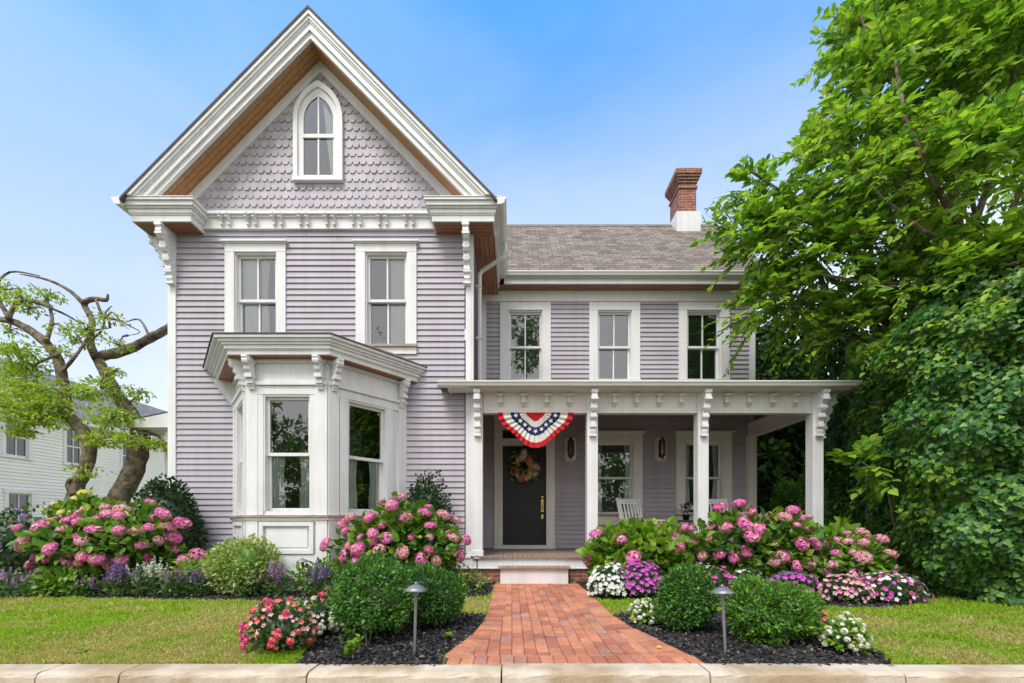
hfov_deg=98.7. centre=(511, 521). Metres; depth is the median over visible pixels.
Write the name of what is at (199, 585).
salvia clump
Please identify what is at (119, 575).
salvia clump
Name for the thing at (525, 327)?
window
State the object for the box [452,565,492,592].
green foliage plant
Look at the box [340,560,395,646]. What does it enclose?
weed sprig
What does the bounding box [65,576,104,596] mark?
salvia clump
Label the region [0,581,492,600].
mulch bed
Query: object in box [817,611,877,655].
begonia mound
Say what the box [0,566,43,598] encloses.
salvia clump
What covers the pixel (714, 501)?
rocking chair
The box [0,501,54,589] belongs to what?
lilac flowered shrub
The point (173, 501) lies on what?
holly shrub
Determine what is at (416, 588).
path light
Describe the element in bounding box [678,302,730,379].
window
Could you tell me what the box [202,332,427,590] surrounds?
bay window
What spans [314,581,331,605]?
begonia mound
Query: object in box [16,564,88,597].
green foliage plant
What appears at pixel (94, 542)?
hydrangea bush
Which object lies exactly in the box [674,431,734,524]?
window
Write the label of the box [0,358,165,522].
neighbour house
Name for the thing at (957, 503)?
ivy hedge
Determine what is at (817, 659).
mulch bed
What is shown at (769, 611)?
boxwood
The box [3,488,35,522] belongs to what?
window
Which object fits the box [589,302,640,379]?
window
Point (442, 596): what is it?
yew shrub
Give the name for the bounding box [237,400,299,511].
window
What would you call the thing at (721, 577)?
impatiens mound
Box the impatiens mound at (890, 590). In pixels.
[860,571,933,603]
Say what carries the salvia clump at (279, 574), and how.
on the mulch bed at (273, 599)
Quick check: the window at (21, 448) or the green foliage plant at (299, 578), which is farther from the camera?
the window at (21, 448)
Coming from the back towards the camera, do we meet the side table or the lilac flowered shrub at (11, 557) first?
the side table
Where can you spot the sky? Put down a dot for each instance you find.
(568, 111)
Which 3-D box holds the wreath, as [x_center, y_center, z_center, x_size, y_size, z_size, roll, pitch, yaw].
[0.264,-1.257,9.811,0.796,0.848,0.294,0,0,0]
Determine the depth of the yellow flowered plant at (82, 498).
7.17 m
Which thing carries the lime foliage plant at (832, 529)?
on the mulch bed at (634, 596)
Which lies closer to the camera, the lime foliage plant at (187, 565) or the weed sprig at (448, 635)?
the weed sprig at (448, 635)
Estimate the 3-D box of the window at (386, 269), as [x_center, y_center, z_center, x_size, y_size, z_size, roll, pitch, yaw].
[-2.228,-3.910,8.120,1.545,2.140,0.800,0,0,0]
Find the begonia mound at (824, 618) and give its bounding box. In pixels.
[809,604,828,630]
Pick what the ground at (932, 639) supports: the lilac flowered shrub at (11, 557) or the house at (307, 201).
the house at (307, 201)
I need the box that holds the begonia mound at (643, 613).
[628,596,662,624]
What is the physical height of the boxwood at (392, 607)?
0.807 m
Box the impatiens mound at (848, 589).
[817,574,876,604]
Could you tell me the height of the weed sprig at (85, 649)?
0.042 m
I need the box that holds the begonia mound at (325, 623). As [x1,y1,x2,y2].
[295,595,342,635]
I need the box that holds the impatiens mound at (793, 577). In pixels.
[766,570,823,593]
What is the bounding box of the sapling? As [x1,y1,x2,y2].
[826,433,902,573]
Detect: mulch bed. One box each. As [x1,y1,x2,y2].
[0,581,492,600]
[299,615,485,664]
[576,582,936,607]
[615,612,888,664]
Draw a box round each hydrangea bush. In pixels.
[6,496,205,591]
[319,491,471,574]
[575,514,700,583]
[673,499,840,585]
[805,528,909,588]
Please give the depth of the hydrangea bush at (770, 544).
6.40 m
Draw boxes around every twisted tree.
[0,271,109,500]
[19,273,167,504]
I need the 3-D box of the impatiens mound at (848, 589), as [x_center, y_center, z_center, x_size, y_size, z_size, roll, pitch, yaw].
[4.346,0.868,5.715,0.732,0.397,0.473,0,0,0]
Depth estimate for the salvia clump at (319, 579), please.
6.09 m
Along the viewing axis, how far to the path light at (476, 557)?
7.13 m
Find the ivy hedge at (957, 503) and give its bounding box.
[823,226,1023,605]
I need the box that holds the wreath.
[506,447,541,483]
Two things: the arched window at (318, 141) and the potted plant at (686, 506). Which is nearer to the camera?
the arched window at (318, 141)
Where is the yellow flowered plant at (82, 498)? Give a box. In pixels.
[33,487,135,581]
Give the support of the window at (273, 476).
in the house at (307, 201)
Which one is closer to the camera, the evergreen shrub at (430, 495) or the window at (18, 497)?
the evergreen shrub at (430, 495)
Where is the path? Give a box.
[445,583,703,664]
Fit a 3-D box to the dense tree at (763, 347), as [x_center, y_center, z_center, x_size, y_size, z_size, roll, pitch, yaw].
[7.955,-2.858,14.053,3.524,8.125,3.753,0,0,0]
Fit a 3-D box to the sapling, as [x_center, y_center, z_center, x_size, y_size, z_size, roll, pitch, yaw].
[5.277,-0.116,6.619,0.922,2.336,1.154,0,0,45]
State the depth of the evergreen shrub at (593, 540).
6.80 m
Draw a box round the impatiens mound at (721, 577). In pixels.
[704,565,735,588]
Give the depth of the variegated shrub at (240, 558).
6.12 m
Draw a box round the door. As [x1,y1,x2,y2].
[503,446,545,544]
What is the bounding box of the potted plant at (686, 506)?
[676,502,692,519]
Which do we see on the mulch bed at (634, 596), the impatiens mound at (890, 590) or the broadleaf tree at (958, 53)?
the impatiens mound at (890, 590)
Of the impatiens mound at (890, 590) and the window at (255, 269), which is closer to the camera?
the impatiens mound at (890, 590)
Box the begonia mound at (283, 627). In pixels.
[238,595,317,652]
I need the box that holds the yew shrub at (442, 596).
[406,560,467,625]
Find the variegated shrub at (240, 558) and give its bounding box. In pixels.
[198,533,284,593]
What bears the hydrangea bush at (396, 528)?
on the mulch bed at (273, 599)
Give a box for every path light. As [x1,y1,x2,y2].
[296,558,308,591]
[404,582,426,653]
[471,555,481,582]
[710,585,734,654]
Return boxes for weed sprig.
[74,647,90,652]
[336,634,363,658]
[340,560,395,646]
[443,631,453,638]
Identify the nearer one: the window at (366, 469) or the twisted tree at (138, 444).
the window at (366, 469)
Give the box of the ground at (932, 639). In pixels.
[3,555,1015,682]
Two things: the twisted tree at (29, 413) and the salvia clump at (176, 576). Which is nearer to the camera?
the salvia clump at (176, 576)
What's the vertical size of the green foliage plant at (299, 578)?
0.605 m
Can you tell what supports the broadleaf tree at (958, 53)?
on the ground at (932, 639)
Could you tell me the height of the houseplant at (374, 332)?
0.346 m
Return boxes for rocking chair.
[616,498,664,533]
[709,498,727,520]
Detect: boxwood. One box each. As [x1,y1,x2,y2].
[326,549,419,639]
[653,561,720,632]
[715,572,829,648]
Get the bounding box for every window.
[1,414,33,460]
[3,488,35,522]
[62,424,81,465]
[120,440,126,470]
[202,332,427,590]
[220,239,288,331]
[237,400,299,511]
[263,394,354,510]
[292,80,343,182]
[300,399,385,511]
[352,239,418,353]
[499,302,550,379]
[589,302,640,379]
[598,431,644,524]
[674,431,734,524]
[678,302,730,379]
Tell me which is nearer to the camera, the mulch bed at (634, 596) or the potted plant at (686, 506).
the mulch bed at (634, 596)
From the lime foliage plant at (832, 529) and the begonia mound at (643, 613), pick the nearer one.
the begonia mound at (643, 613)
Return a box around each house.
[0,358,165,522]
[111,5,866,590]
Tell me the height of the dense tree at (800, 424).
7.232 m
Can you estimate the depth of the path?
4.03 m
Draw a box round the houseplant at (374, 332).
[372,326,386,342]
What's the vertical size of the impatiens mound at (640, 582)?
0.538 m
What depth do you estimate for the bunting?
7.69 m
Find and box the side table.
[677,520,692,534]
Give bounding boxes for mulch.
[0,581,937,666]
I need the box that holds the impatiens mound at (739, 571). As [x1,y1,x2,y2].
[728,567,766,585]
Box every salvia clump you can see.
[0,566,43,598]
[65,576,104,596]
[101,558,141,596]
[125,556,167,596]
[159,566,193,596]
[180,568,212,596]
[229,571,262,597]
[258,559,296,596]
[301,561,335,596]
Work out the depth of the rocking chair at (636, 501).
9.06 m
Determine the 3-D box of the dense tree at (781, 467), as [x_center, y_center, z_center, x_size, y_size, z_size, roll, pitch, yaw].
[8.488,-2.617,12.375,4.636,7.350,4.756,0,0,0]
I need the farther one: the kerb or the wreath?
the wreath
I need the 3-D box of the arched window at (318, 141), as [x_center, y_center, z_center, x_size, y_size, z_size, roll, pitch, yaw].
[-3.420,-6.889,7.770,0.880,1.762,0.100,0,0,0]
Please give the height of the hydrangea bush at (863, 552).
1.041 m
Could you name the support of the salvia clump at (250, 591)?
on the mulch bed at (273, 599)
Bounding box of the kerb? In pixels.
[0,663,1023,682]
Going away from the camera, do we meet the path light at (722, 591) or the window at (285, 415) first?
the path light at (722, 591)
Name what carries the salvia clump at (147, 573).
on the mulch bed at (273, 599)
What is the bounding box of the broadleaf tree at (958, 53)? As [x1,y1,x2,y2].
[689,0,1023,449]
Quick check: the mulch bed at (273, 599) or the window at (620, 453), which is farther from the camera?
the window at (620, 453)
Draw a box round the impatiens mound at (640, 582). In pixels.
[620,559,661,597]
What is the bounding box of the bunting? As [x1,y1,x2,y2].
[498,412,572,447]
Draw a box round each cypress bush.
[769,475,804,521]
[794,441,857,527]
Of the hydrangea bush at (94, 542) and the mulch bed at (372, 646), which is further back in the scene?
the hydrangea bush at (94, 542)
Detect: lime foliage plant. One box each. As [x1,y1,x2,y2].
[162,554,212,592]
[815,515,865,584]
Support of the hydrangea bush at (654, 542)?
on the mulch bed at (634, 596)
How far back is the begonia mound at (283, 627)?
3.44 m
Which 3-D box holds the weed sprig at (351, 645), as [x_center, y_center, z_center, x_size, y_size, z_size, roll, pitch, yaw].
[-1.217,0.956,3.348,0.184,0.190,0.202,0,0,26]
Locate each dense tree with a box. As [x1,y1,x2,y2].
[755,283,875,516]
[755,318,814,514]
[784,327,869,471]
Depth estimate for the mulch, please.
3.73 m
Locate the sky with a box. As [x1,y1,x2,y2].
[0,0,1023,436]
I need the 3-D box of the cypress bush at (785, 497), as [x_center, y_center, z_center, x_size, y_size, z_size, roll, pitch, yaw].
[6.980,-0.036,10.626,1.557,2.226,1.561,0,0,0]
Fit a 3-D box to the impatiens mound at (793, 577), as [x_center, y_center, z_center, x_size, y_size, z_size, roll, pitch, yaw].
[3.885,0.854,6.059,0.756,0.378,0.506,0,0,0]
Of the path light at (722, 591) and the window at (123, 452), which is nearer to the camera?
the path light at (722, 591)
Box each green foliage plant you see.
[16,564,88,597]
[285,555,345,593]
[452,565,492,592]
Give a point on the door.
(524, 505)
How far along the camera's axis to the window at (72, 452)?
17.99 m
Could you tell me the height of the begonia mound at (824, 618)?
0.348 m
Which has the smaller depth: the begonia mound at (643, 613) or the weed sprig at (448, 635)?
the weed sprig at (448, 635)
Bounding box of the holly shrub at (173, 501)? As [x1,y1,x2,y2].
[129,473,208,570]
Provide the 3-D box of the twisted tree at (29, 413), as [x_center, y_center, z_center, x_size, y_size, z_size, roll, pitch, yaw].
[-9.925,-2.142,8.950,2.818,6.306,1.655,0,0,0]
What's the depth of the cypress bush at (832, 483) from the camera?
8.68 m
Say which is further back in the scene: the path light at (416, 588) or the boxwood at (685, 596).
the boxwood at (685, 596)
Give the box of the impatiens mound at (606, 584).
[586,562,629,597]
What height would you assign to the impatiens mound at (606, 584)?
0.502 m
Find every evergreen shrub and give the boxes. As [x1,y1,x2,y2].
[406,468,455,565]
[582,535,613,582]

